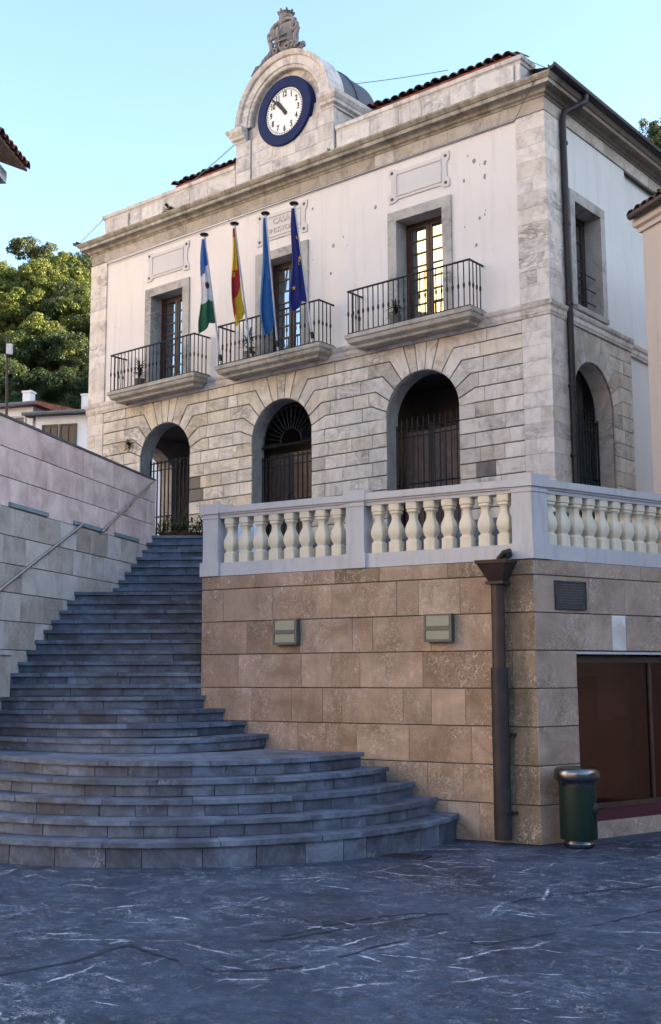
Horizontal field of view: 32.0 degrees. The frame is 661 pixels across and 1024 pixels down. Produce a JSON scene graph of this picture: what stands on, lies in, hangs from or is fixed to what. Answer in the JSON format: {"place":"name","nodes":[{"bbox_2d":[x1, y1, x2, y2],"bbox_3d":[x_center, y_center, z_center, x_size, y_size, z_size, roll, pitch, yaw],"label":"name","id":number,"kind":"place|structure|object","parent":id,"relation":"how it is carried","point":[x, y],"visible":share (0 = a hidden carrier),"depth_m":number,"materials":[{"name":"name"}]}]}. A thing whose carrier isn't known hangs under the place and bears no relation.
{"place":"outdoors","nodes":[
{"label":"outdoors","id":0,"kind":"place"},
{"bbox_2d":[0,293,88,405],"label":"hills","id":1,"kind":"structure","parent":0,"point":[51,369],"depth_m":101.96,"materials":[{"name":"plant"}]},
{"bbox_2d":[0,302,8,329],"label":"broadleaf tree","id":2,"kind":"object","parent":1,"relation":"on","point":[3,303],"visible":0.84,"depth_m":108.69,"materials":[{"name":"green plant"}]},
{"bbox_2d":[0,260,15,273],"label":"broadleaf tree","id":3,"kind":"object","parent":1,"relation":"on","point":[3,264],"visible":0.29,"depth_m":123.09,"materials":[{"name":"green plant"}]},
{"bbox_2d":[0,267,17,285],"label":"broadleaf tree","id":4,"kind":"object","parent":1,"relation":"on","point":[8,276],"visible":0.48,"depth_m":116.64,"materials":[{"name":"green plant"}]},
{"bbox_2d":[0,292,20,332],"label":"broadleaf tree","id":5,"kind":"object","parent":1,"relation":"on","point":[14,303],"visible":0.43,"depth_m":109.17,"materials":[{"name":"green plant"}]},
{"bbox_2d":[0,312,23,332],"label":"broadleaf tree","id":6,"kind":"object","parent":1,"relation":"on","point":[12,327],"visible":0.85,"depth_m":108.25,"materials":[{"name":"green plant"}]},
{"bbox_2d":[0,279,26,309],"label":"broadleaf tree","id":7,"kind":"object","parent":1,"relation":"on","point":[5,284],"visible":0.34,"depth_m":114.03,"materials":[{"name":"green plant"}]},
{"bbox_2d":[0,353,29,399],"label":"broadleaf tree","id":8,"kind":"object","parent":1,"relation":"on","point":[18,368],"visible":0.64,"depth_m":97.14,"materials":[{"name":"green plant"}]},
{"bbox_2d":[0,347,30,380],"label":"broadleaf tree","id":9,"kind":"object","parent":1,"relation":"on","point":[9,375],"visible":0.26,"depth_m":101.00,"materials":[{"name":"green plant"}]},
{"bbox_2d":[0,329,36,348],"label":"broadleaf tree","id":10,"kind":"object","parent":1,"relation":"on","point":[26,333],"visible":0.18,"depth_m":102.34,"materials":[{"name":"green plant"}]},
{"bbox_2d":[0,336,41,372],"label":"broadleaf tree","id":11,"kind":"object","parent":1,"relation":"on","point":[4,347],"visible":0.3,"depth_m":100.59,"materials":[{"name":"green plant"}]},
{"bbox_2d":[0,391,42,402],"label":"broadleaf tree","id":12,"kind":"object","parent":1,"relation":"on","point":[14,397],"visible":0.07,"depth_m":92.94,"materials":[{"name":"green plant"}]},
{"bbox_2d":[0,330,45,372],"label":"broadleaf tree","id":13,"kind":"object","parent":1,"relation":"on","point":[9,334],"visible":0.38,"depth_m":101.01,"materials":[{"name":"green plant"}]},
{"bbox_2d":[1,286,45,332],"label":"broadleaf tree","id":14,"kind":"object","parent":1,"relation":"on","point":[35,295],"visible":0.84,"depth_m":108.73,"materials":[{"name":"green plant"}]},
{"bbox_2d":[0,329,53,369],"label":"broadleaf tree","id":15,"kind":"object","parent":1,"relation":"on","point":[33,346],"visible":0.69,"depth_m":100.30,"materials":[{"name":"green plant"}]},
{"bbox_2d":[9,376,45,397],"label":"broadleaf tree","id":16,"kind":"object","parent":1,"relation":"on","point":[36,387],"visible":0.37,"depth_m":96.47,"materials":[{"name":"green plant"}]},
{"bbox_2d":[17,285,40,309],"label":"broadleaf tree","id":17,"kind":"object","parent":1,"relation":"on","point":[32,303],"visible":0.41,"depth_m":113.37,"materials":[{"name":"green plant"}]},
{"bbox_2d":[8,391,52,403],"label":"broadleaf tree","id":18,"kind":"object","parent":1,"relation":"on","point":[36,397],"visible":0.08,"depth_m":92.88,"materials":[{"name":"green plant"}]},
{"bbox_2d":[5,236,58,259],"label":"pine tree","id":19,"kind":"object","parent":1,"relation":"on","point":[32,249],"visible":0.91,"depth_m":126.26,"materials":[{"name":"green plant"}]},
{"bbox_2d":[15,257,48,290],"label":"broadleaf tree","id":20,"kind":"object","parent":1,"relation":"on","point":[37,264],"visible":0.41,"depth_m":115.86,"materials":[{"name":"green plant"}]},
{"bbox_2d":[15,262,61,290],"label":"broadleaf tree","id":21,"kind":"object","parent":1,"relation":"on","point":[29,272],"visible":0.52,"depth_m":114.88,"materials":[{"name":"green plant"}]},
{"bbox_2d":[18,312,59,336],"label":"broadleaf tree","id":22,"kind":"object","parent":1,"relation":"on","point":[36,317],"visible":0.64,"depth_m":103.23,"materials":[{"name":"green plant"}]},
{"bbox_2d":[12,367,66,402],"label":"broadleaf tree","id":23,"kind":"object","parent":1,"relation":"on","point":[35,374],"visible":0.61,"depth_m":95.96,"materials":[{"name":"green plant"}]},
{"bbox_2d":[20,274,60,313],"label":"broadleaf tree","id":24,"kind":"object","parent":1,"relation":"on","point":[38,280],"visible":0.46,"depth_m":112.57,"materials":[{"name":"green plant"}]},
{"bbox_2d":[25,299,65,324],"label":"broadleaf tree","id":25,"kind":"object","parent":1,"relation":"on","point":[47,302],"visible":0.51,"depth_m":107.73,"materials":[{"name":"green plant"}]},
{"bbox_2d":[23,332,70,370],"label":"broadleaf tree","id":26,"kind":"object","parent":1,"relation":"on","point":[45,361],"visible":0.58,"depth_m":100.98,"materials":[{"name":"green plant"}]},
{"bbox_2d":[27,320,69,357],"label":"broadleaf tree","id":27,"kind":"object","parent":1,"relation":"on","point":[51,323],"visible":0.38,"depth_m":103.15,"materials":[{"name":"green plant"}]},
{"bbox_2d":[44,253,60,262],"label":"broadleaf tree","id":28,"kind":"object","parent":1,"relation":"on","point":[49,256],"visible":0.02,"depth_m":124.82,"materials":[{"name":"green plant"}]},
{"bbox_2d":[32,265,73,289],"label":"broadleaf tree","id":29,"kind":"object","parent":1,"relation":"on","point":[65,272],"visible":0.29,"depth_m":114.82,"materials":[{"name":"green plant"}]},
{"bbox_2d":[28,366,79,402],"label":"broadleaf tree","id":30,"kind":"object","parent":1,"relation":"on","point":[46,376],"visible":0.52,"depth_m":96.57,"materials":[{"name":"green plant"}]},
{"bbox_2d":[37,273,74,303],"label":"broadleaf tree","id":31,"kind":"object","parent":1,"relation":"on","point":[60,277],"visible":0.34,"depth_m":113.19,"materials":[{"name":"green plant"}]},
{"bbox_2d":[38,329,85,377],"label":"broadleaf tree","id":32,"kind":"object","parent":1,"relation":"on","point":[66,342],"visible":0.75,"depth_m":100.52,"materials":[{"name":"green plant"}]},
{"bbox_2d":[36,368,88,408],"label":"broadleaf tree","id":33,"kind":"object","parent":1,"relation":"on","point":[77,387],"visible":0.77,"depth_m":95.15,"materials":[{"name":"green plant"}]},
{"bbox_2d":[41,291,86,330],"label":"broadleaf tree","id":34,"kind":"object","parent":1,"relation":"on","point":[78,300],"visible":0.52,"depth_m":108.24,"materials":[{"name":"green plant"}]},
{"bbox_2d":[47,331,82,371],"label":"broadleaf tree","id":35,"kind":"object","parent":1,"relation":"on","point":[69,353],"visible":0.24,"depth_m":101.96,"materials":[{"name":"green plant"}]},
{"bbox_2d":[48,251,82,278],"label":"broadleaf tree","id":36,"kind":"object","parent":1,"relation":"on","point":[56,260],"visible":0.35,"depth_m":120.14,"materials":[{"name":"green plant"}]},
{"bbox_2d":[44,276,90,314],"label":"broadleaf tree","id":37,"kind":"object","parent":1,"relation":"on","point":[70,284],"visible":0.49,"depth_m":111.33,"materials":[{"name":"green plant"}]},
{"bbox_2d":[46,332,89,369],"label":"broadleaf tree","id":38,"kind":"object","parent":1,"relation":"on","point":[57,347],"visible":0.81,"depth_m":100.45,"materials":[{"name":"green plant"}]},
{"bbox_2d":[56,398,80,408],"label":"broadleaf tree","id":39,"kind":"object","parent":1,"relation":"on","point":[63,403],"visible":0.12,"depth_m":93.04,"materials":[{"name":"green plant"}]},
{"bbox_2d":[60,252,80,269],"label":"broadleaf tree","id":40,"kind":"object","parent":1,"relation":"on","point":[66,257],"visible":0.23,"depth_m":127.52,"materials":[{"name":"green plant"}]},
{"bbox_2d":[54,294,90,332],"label":"broadleaf tree","id":41,"kind":"object","parent":1,"relation":"on","point":[75,306],"visible":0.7,"depth_m":107.08,"materials":[{"name":"green plant"}]},
{"bbox_2d":[59,266,90,291],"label":"broadleaf tree","id":42,"kind":"object","parent":1,"relation":"on","point":[78,271],"visible":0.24,"depth_m":116.55,"materials":[{"name":"green plant"}]},
{"bbox_2d":[65,288,90,313],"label":"broadleaf tree","id":43,"kind":"object","parent":1,"relation":"on","point":[81,293],"visible":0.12,"depth_m":110.53,"materials":[{"name":"green plant"}]},
{"bbox_2d":[64,256,91,275],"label":"broadleaf tree","id":44,"kind":"object","parent":1,"relation":"on","point":[70,264],"visible":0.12,"depth_m":124.64,"materials":[{"name":"green plant"}]},
{"bbox_2d":[68,357,88,392],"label":"broadleaf tree","id":45,"kind":"object","parent":1,"relation":"on","point":[76,367],"visible":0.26,"depth_m":100.25,"materials":[{"name":"green plant"}]},
{"bbox_2d":[67,306,90,337],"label":"broadleaf tree","id":46,"kind":"object","parent":1,"relation":"on","point":[86,321],"visible":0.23,"depth_m":106.73,"materials":[{"name":"green plant"}]},
{"bbox_2d":[73,274,84,287],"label":"broadleaf tree","id":47,"kind":"object","parent":1,"relation":"on","point":[78,278],"visible":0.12,"depth_m":118.53,"materials":[{"name":"green plant"}]},
{"bbox_2d":[69,266,90,286],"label":"broadleaf tree","id":48,"kind":"object","parent":1,"relation":"on","point":[84,269],"visible":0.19,"depth_m":121.95,"materials":[{"name":"green plant"}]},
{"bbox_2d":[74,257,91,286],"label":"broadleaf tree","id":49,"kind":"object","parent":1,"relation":"on","point":[89,267],"visible":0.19,"depth_m":124.11,"materials":[{"name":"green plant"}]},
{"bbox_2d":[77,369,88,386],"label":"broadleaf tree","id":50,"kind":"object","parent":1,"relation":"on","point":[82,373],"visible":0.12,"depth_m":100.19,"materials":[{"name":"green plant"}]},
{"bbox_2d":[82,323,89,341],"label":"broadleaf tree","id":51,"kind":"object","parent":1,"relation":"on","point":[84,328],"visible":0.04,"depth_m":106.14,"materials":[{"name":"green plant"}]},
{"bbox_2d":[638,118,660,137],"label":"broadleaf tree","id":52,"kind":"object","parent":1,"relation":"on","point":[645,124],"visible":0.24,"depth_m":141.32,"materials":[{"name":"green plant"}]},
{"bbox_2d":[644,118,660,146],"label":"broadleaf tree","id":53,"kind":"object","parent":1,"relation":"on","point":[654,135],"visible":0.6,"depth_m":132.40,"materials":[{"name":"green plant"}]},
{"bbox_2d":[0,831,660,1023],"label":"plaza paving","id":54,"kind":"structure","parent":0,"point":[574,969],"depth_m":8.60,"materials":[{"name":"stone"}]},
{"bbox_2d":[0,127,29,183],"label":"house","id":55,"kind":"structure","parent":54,"relation":"on","point":[11,154],"depth_m":20.78,"materials":[{"name":"white paint"}]},
{"bbox_2d":[0,390,73,426],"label":"hill house","id":56,"kind":"structure","parent":54,"relation":"on","point":[29,403],"depth_m":43.53,"materials":[{"name":"white paint"}]},
{"bbox_2d":[10,416,25,422],"bbox_3d":[-11.906,-3.178,43.473,0.940,0.890,0.070,-3,-8,18],"label":"window","id":57,"kind":"structure","parent":56,"relation":"in","point":[22,418],"depth_m":43.43,"materials":[{"name":"white paint"}]},
{"bbox_2d":[21,393,87,448],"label":"hill house","id":58,"kind":"structure","parent":54,"relation":"on","point":[71,426],"depth_m":42.74,"materials":[{"name":"white paint"}]},
{"bbox_2d":[42,424,57,436],"bbox_3d":[-10.447,-2.714,42.858,0.640,1.090,0.070,-2,-8,12],"label":"window","id":59,"kind":"structure","parent":58,"relation":"in","point":[52,429],"depth_m":42.88,"materials":[{"name":"brown wood"}]},
{"bbox_2d":[59,423,76,444],"bbox_3d":[-9.737,-2.688,42.701,0.690,1.190,0.070,-2,-8,12],"label":"window","id":60,"kind":"structure","parent":58,"relation":"in","point":[68,432],"depth_m":42.72,"materials":[{"name":"brown wood"}]},
{"bbox_2d":[0,412,155,672],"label":"stair wall","id":61,"kind":"structure","parent":54,"relation":"on","point":[54,489],"depth_m":18.11,"materials":[{"name":"beige stone"}]},
{"bbox_2d":[0,522,85,591],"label":"handrail","id":62,"kind":"object","parent":61,"relation":"attached to","point":[19,574],"visible":1,"depth_m":17.43,"materials":[{"name":"metal"}]},
{"bbox_2d":[101,480,153,532],"bbox_3d":[-3.665,-0.121,20.802,0.109,1.280,2.271,-2,-8,13],"label":"handrail","id":63,"kind":"object","parent":61,"relation":"attached to","point":[127,506],"visible":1,"depth_m":20.72,"materials":[{"name":"metal"}]},
{"bbox_2d":[152,459,159,534],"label":"hill house","id":64,"kind":"structure","parent":54,"relation":"on","point":[158,512],"depth_m":42.88,"materials":[{"name":"white paint"}]},
{"bbox_2d":[0,535,458,867],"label":"stone stairs","id":65,"kind":"structure","parent":54,"relation":"on","point":[121,746],"depth_m":13.47,"materials":[{"name":"stone"}]},
{"bbox_2d":[0,650,14,708],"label":"stair pier","id":66,"kind":"structure","parent":65,"relation":"on","point":[5,663],"depth_m":16.08,"materials":[{"name":"beige stone"}]},
{"bbox_2d":[0,885,659,975],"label":"paving seam","id":67,"kind":"object","parent":54,"relation":"on","point":[108,949],"visible":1,"depth_m":8.60,"materials":[{"name":"stone"}]},
{"bbox_2d":[281,913,448,935],"bbox_3d":[0.212,3.275,9.185,1.795,0.034,0.274,5,-9,-32],"label":"paving seam","id":68,"kind":"object","parent":54,"relation":"on","point":[370,918],"visible":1,"depth_m":9.40,"materials":[{"name":"stone"}]},
{"bbox_2d":[128,908,660,971],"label":"paving seam","id":69,"kind":"object","parent":54,"relation":"on","point":[137,947],"visible":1,"depth_m":8.27,"materials":[{"name":"stone"}]},
{"bbox_2d":[379,853,431,860],"bbox_3d":[0.812,3.777,12.598,0.518,0.049,0.319,-4,-9,26],"label":"drain cover","id":70,"kind":"object","parent":54,"relation":"on","point":[409,856],"visible":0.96,"depth_m":12.54,"materials":[{"name":"black metal"}]},
{"bbox_2d":[201,559,660,844],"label":"terrace wall","id":71,"kind":"structure","parent":54,"relation":"on","point":[370,673],"depth_m":14.56,"materials":[{"name":"brown stone"}]},
{"bbox_2d":[272,618,299,644],"bbox_3d":[-0.594,1.612,15.504,0.380,0.345,0.113,-5,-9,30],"label":"wall lamp","id":72,"kind":"object","parent":71,"relation":"attached to","point":[285,631],"visible":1,"depth_m":15.45,"materials":[{"name":"beige glass"}]},
{"bbox_2d":[200,473,660,576],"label":"balustrade","id":73,"kind":"object","parent":71,"relation":"on","point":[535,526],"visible":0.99,"depth_m":14.95,"materials":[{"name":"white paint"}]},
{"bbox_2d":[267,511,594,559],"bbox_3d":[-0.638,1.474,24.195,13.940,1.400,6.636,-7,-10,39],"label":"landing","id":74,"kind":"object","parent":71,"relation":"on","point":[299,546],"depth_m":20.41,"materials":[{"name":"stone"}]},
{"bbox_2d":[155,512,202,534],"bbox_3d":[-2.932,0.299,22.482,1.219,0.623,0.748,0,-8,0],"label":"flower trough","id":75,"kind":"object","parent":74,"relation":"on","point":[172,530],"visible":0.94,"depth_m":22.39,"materials":[{"name":"ceramic"}]},
{"bbox_2d":[196,511,241,534],"bbox_3d":[-2.148,0.216,22.446,1.169,0.610,0.749,0,-8,0],"label":"flower trough","id":76,"kind":"object","parent":74,"relation":"on","point":[200,529],"visible":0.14,"depth_m":22.36,"materials":[{"name":"ceramic"}]},
{"bbox_2d":[73,7,660,536],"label":"town hall","id":77,"kind":"structure","parent":74,"relation":"on","point":[503,263],"depth_m":23.79,"materials":[{"name":"stone"}]},
{"bbox_2d":[129,358,146,384],"bbox_3d":[-4.601,-3.325,27.644,0.646,0.748,0.558,-7,-10,39],"label":"balcony plant","id":78,"kind":"object","parent":77,"relation":"on","point":[140,373],"visible":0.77,"depth_m":27.61,"materials":[{"name":"green plant"}]},
{"bbox_2d":[162,203,173,212],"bbox_3d":[-3.882,-7.308,27.729,0.375,0.224,0.447,4,-9,-27],"label":"cornice weed","id":79,"kind":"object","parent":77,"relation":"on","point":[168,207],"visible":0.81,"depth_m":27.67,"materials":[{"name":"green plant"}]},
{"bbox_2d":[160,294,181,378],"bbox_3d":[-3.698,-4.114,27.830,1.110,2.296,0.072,-7,-10,39],"label":"french door","id":80,"kind":"structure","parent":77,"relation":"in","point":[171,321],"depth_m":27.99,"materials":[{"name":"brown wood"}]},
{"bbox_2d":[198,233,221,363],"bbox_3d":[-2.638,-4.735,25.517,0.445,2.869,0.593,-25,-26,72],"label":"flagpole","id":81,"kind":"object","parent":77,"relation":"attached to","point":[207,315],"visible":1,"depth_m":25.53,"materials":[{"name":"fabric"}]},
{"bbox_2d":[193,144,234,180],"bbox_3d":[-3.115,-8.258,28.000,0.018,0.669,3.050,7,-11,-43],"label":"cable","id":82,"kind":"object","parent":77,"relation":"attached to","point":[214,162],"visible":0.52,"depth_m":27.67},
{"bbox_2d":[230,221,252,356],"bbox_3d":[-1.960,-4.822,24.989,0.289,2.889,0.680,-7,-10,39],"label":"flagpole","id":83,"kind":"object","parent":77,"relation":"attached to","point":[239,309],"visible":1,"depth_m":24.95,"materials":[{"name":"fabric"}]},
{"bbox_2d":[240,325,258,357],"bbox_3d":[-1.750,-3.715,25.439,0.648,0.888,0.651,-4,-9,28],"label":"balcony plant","id":84,"kind":"object","parent":77,"relation":"on","point":[245,354],"visible":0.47,"depth_m":25.31,"materials":[{"name":"green plant"}]},
{"bbox_2d":[260,211,278,349],"bbox_3d":[-1.330,-4.919,24.572,0.335,2.958,0.542,-7,-10,39],"label":"flagpole","id":85,"kind":"object","parent":77,"relation":"attached to","point":[267,313],"visible":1,"depth_m":24.52,"materials":[{"name":"fabric"}]},
{"bbox_2d":[273,261,299,350],"bbox_3d":[-0.848,-4.450,25.510,1.110,2.296,0.072,-7,-10,39],"label":"french door","id":86,"kind":"structure","parent":77,"relation":"in","point":[282,272],"depth_m":25.69,"materials":[{"name":"brown wood"}]},
{"bbox_2d":[272,449,311,534],"bbox_3d":[-0.544,-0.238,25.273,2.000,2.270,0.065,-7,-10,39],"label":"arcade door","id":87,"kind":"structure","parent":77,"relation":"in","point":[300,452],"depth_m":25.52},
{"bbox_2d":[289,201,313,341],"bbox_3d":[-0.657,-4.964,23.900,0.382,2.859,0.720,-7,-10,39],"label":"flagpole","id":88,"kind":"object","parent":77,"relation":"attached to","point":[297,292],"visible":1,"depth_m":23.83,"materials":[{"name":"fabric"}]},
{"bbox_2d":[107,120,513,264],"bbox_3d":[-1.097,-6.848,25.544,11.850,0.080,0.018,-7,-10,39],"label":"cable","id":89,"kind":"object","parent":77,"relation":"attached to","point":[318,189],"visible":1,"depth_m":24.78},
{"bbox_2d":[386,298,402,322],"bbox_3d":[1.286,-3.942,22.846,0.472,0.594,0.408,2,-8,-19],"label":"balcony plant","id":90,"kind":"object","parent":77,"relation":"on","point":[395,315],"visible":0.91,"depth_m":22.81,"materials":[{"name":"green plant"}]},
{"bbox_2d":[350,70,447,84],"bbox_3d":[1.474,-9.447,25.038,2.247,0.165,0.014,-4,-9,22],"label":"cable","id":91,"kind":"object","parent":77,"relation":"attached to","point":[400,77],"visible":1,"depth_m":25.02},
{"bbox_2d":[406,216,442,318],"bbox_3d":[2.002,-4.786,23.190,1.110,2.296,0.072,-7,-10,39],"label":"french door","id":92,"kind":"structure","parent":77,"relation":"in","point":[424,238],"depth_m":23.29,"materials":[{"name":"brown wood"}]},
{"bbox_2d":[404,425,461,524],"bbox_3d":[2.306,-0.574,22.954,2.000,2.270,0.065,-7,-10,39],"label":"arcade door","id":93,"kind":"structure","parent":77,"relation":"in","point":[448,434],"depth_m":23.15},
{"bbox_2d":[575,217,586,307],"bbox_3d":[4.734,-4.841,22.585,0.072,2.060,1.080,-7,-10,39],"label":"casement window","id":94,"kind":"structure","parent":77,"relation":"in","point":[580,235],"depth_m":22.89,"materials":[{"name":"brown wood"}]},
{"bbox_2d":[423,613,454,641],"bbox_3d":[1.354,1.444,14.359,0.380,0.345,0.113,-5,-9,30],"label":"wall lamp","id":95,"kind":"object","parent":71,"relation":"attached to","point":[439,627],"visible":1,"depth_m":14.31,"materials":[{"name":"beige glass"}]},
{"bbox_2d":[474,548,518,840],"bbox_3d":[2.003,2.142,13.730,0.410,3.433,0.338,-5,-9,30],"label":"rainwater pipe","id":96,"kind":"object","parent":71,"relation":"attached to","point":[497,571],"visible":1,"depth_m":13.68,"materials":[{"name":"metal"}]},
{"bbox_2d":[554,580,586,609],"bbox_3d":[2.958,1.026,14.174,0.540,0.350,0.028,5,-10,-35],"label":"wall plaque","id":97,"kind":"object","parent":71,"relation":"attached to","point":[570,595],"depth_m":14.16,"materials":[{"name":"grey metal"}]},
{"bbox_2d":[576,652,660,838],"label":"shop window","id":98,"kind":"structure","parent":71,"relation":"attached to","point":[619,706],"depth_m":14.59,"materials":[{"name":"brown wood"}]},
{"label":"terrace floor","id":99,"kind":"structure","parent":71,"relation":"on","visible":0},
{"bbox_2d":[237,522,256,552],"bbox_3d":[-1.417,0.642,18.084,0.514,0.922,0.505,3,-9,-20],"label":"plastic chair","id":100,"kind":"object","parent":99,"relation":"on","point":[239,533],"visible":0.05,"depth_m":17.90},
{"bbox_2d":[387,540,497,551],"bbox_3d":[1.958,0.955,19.652,4.076,0.708,0.592,-7,-10,39],"label":"arcade step","id":101,"kind":"object","parent":99,"relation":"on","point":[477,544],"depth_m":19.17,"materials":[{"name":"stone"}]},
{"bbox_2d":[373,529,511,549],"bbox_3d":[2.053,0.854,19.784,4.074,0.944,0.290,-7,-10,39],"label":"arcade step","id":102,"kind":"object","parent":101,"relation":"on","point":[458,535],"depth_m":19.59,"materials":[{"name":"stone"}]},
{"bbox_2d":[553,766,600,848],"bbox_3d":[2.873,3.423,13.366,0.537,0.901,0.540,-7,-10,39],"label":"litter bin","id":103,"kind":"object","parent":54,"relation":"on","point":[578,808],"visible":1,"depth_m":13.19,"materials":[{"name":"green metal"}]},
{"bbox_2d":[0,0,660,268],"label":"sky","id":104,"kind":"structure","parent":0,"point":[109,104],"materials":[{"name":"blue"}]},
{"bbox_2d":[626,191,660,524],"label":"cream house","id":105,"kind":"structure","parent":0,"point":[644,216],"depth_m":20.09,"materials":[{"name":"paint"}]},
{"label":"upper street","id":106,"kind":"structure","parent":0,"visible":0},
{"bbox_2d":[5,336,12,414],"bbox_3d":[-10.871,-1.528,38.523,0.320,9.002,0.225,0,-8,0],"label":"utility pole","id":107,"kind":"object","parent":106,"relation":"on","point":[9,349],"visible":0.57,"depth_m":38.97,"materials":[{"name":"metal"}]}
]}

